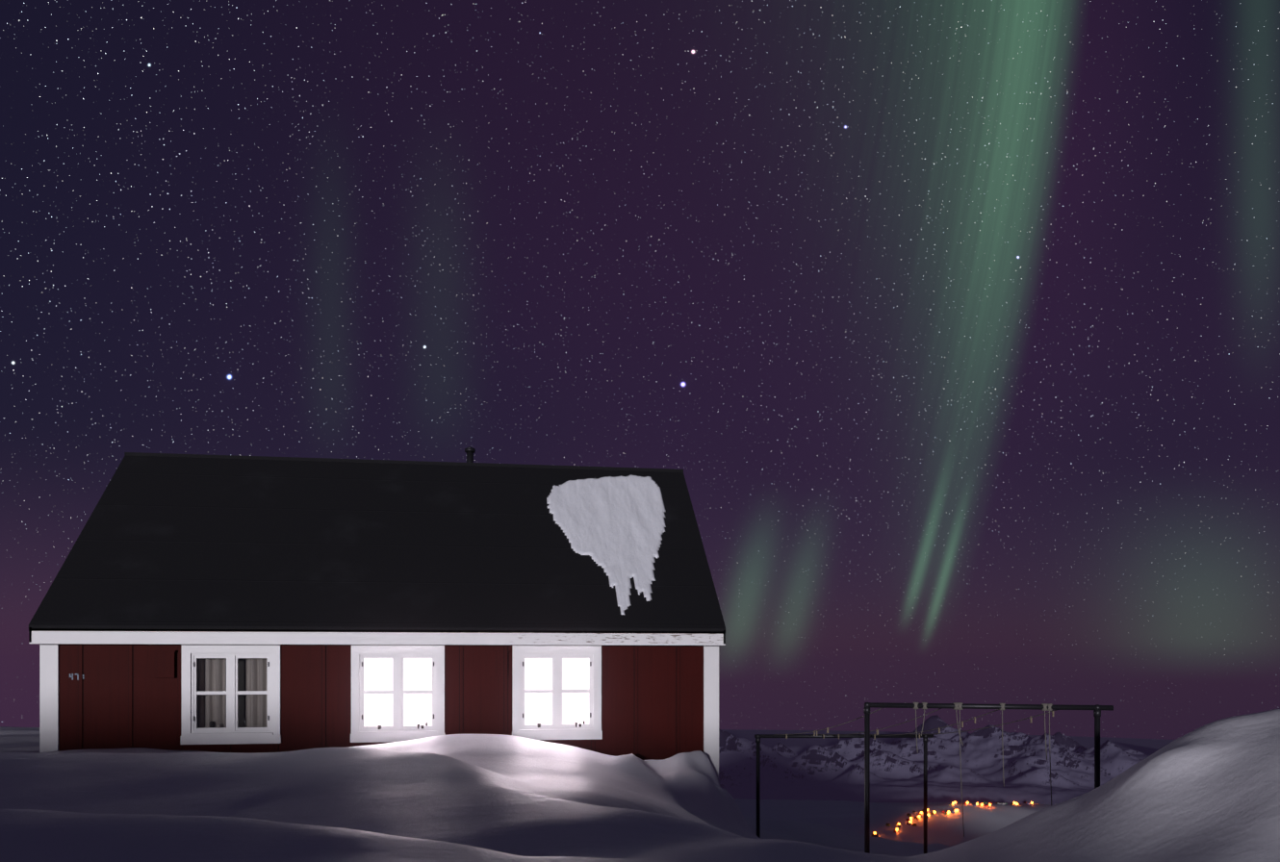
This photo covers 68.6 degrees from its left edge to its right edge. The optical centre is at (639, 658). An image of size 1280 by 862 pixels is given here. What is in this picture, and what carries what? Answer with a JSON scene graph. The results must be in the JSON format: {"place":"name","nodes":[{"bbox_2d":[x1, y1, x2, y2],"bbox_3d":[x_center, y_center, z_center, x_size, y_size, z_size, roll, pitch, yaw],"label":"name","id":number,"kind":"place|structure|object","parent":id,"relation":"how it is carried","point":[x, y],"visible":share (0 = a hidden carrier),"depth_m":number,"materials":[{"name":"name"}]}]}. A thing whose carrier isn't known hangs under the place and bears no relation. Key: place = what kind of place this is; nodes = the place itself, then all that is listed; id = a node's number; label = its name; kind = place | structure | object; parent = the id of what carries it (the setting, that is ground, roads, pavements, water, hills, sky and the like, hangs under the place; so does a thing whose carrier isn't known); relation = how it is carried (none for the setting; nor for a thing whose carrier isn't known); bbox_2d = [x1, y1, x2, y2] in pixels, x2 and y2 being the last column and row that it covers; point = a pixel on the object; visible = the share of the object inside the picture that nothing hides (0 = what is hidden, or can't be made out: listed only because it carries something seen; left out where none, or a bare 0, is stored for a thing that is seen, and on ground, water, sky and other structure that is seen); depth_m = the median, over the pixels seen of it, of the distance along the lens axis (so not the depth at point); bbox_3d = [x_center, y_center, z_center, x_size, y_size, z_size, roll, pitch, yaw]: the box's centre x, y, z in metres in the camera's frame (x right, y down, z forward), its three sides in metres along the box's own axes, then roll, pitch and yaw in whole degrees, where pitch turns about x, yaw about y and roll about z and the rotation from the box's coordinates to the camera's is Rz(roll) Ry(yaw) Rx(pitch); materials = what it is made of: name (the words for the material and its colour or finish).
{"place":"outdoors","nodes":[
{"label":"outdoors","id":0,"kind":"place"},
{"bbox_2d":[0,708,1279,861],"bbox_3d":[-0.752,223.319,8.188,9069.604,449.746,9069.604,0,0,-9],"label":"snow ground","id":1,"kind":"structure","parent":0,"point":[1210,792],"depth_m":7.98,"materials":[{"name":"white snow"}]},
{"bbox_2d":[28,446,725,781],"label":"house","id":2,"kind":"structure","parent":1,"relation":"on","point":[246,604],"depth_m":14.72,"materials":[{"name":"red paint"}]},
{"bbox_2d":[546,474,665,614],"bbox_3d":[-0.212,-2.115,16.656,2.253,2.848,2.966,0,0,-32],"label":"snow patch","id":3,"kind":"object","parent":2,"relation":"on","point":[613,527],"visible":1,"depth_m":16.70,"materials":[{"name":"white snow"}]},
{"bbox_2d":[754,734,933,853],"bbox_3d":[3.260,2.581,14.978,2.862,2.756,0.074,0,0,-2],"label":"drying rack","id":4,"kind":"object","parent":1,"relation":"on","point":[757,737],"visible":0.94,"depth_m":14.96,"materials":[{"name":"black wood"}]},
{"bbox_2d":[743,802,1053,846],"bbox_3d":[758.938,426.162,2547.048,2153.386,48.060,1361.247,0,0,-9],"label":"headland snow","id":5,"kind":"structure","parent":1,"relation":"on","point":[978,823],"depth_m":2462.46,"materials":[{"name":"white snow"}]},
{"bbox_2d":[871,801,1030,837],"bbox_3d":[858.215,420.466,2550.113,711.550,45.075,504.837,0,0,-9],"label":"distant houses","id":6,"kind":"structure","parent":5,"relation":"on","point":[917,818],"depth_m":2472.45,"materials":[{"name":"orange paint"}]},
{"bbox_2d":[873,801,1033,834],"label":"town lights","id":7,"kind":"object","parent":6,"relation":"on","point":[956,810],"visible":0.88,"depth_m":2483.99},
{"bbox_2d":[863,702,1113,853],"bbox_3d":[3.928,2.128,10.679,2.685,3.244,0.075,0,0,12],"label":"drying rack","id":8,"kind":"object","parent":1,"relation":"on","point":[1096,708],"visible":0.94,"depth_m":10.75,"materials":[{"name":"black wood"}]},
{"bbox_2d":[774,702,1073,837],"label":"clothes lines","id":9,"kind":"object","parent":8,"relation":"attached to","point":[960,708],"visible":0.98,"depth_m":10.82,"materials":[{"name":"grey"}]},
{"bbox_2d":[0,0,1279,740],"label":"sky","id":10,"kind":"structure","parent":0,"point":[951,328],"materials":[{"name":"purple"}]},
{"bbox_2d":[718,715,1175,805],"bbox_3d":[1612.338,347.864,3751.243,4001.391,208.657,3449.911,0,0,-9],"label":"mountains","id":11,"kind":"structure","parent":0,"point":[816,769],"depth_m":3422.24,"materials":[{"name":"white snow"}]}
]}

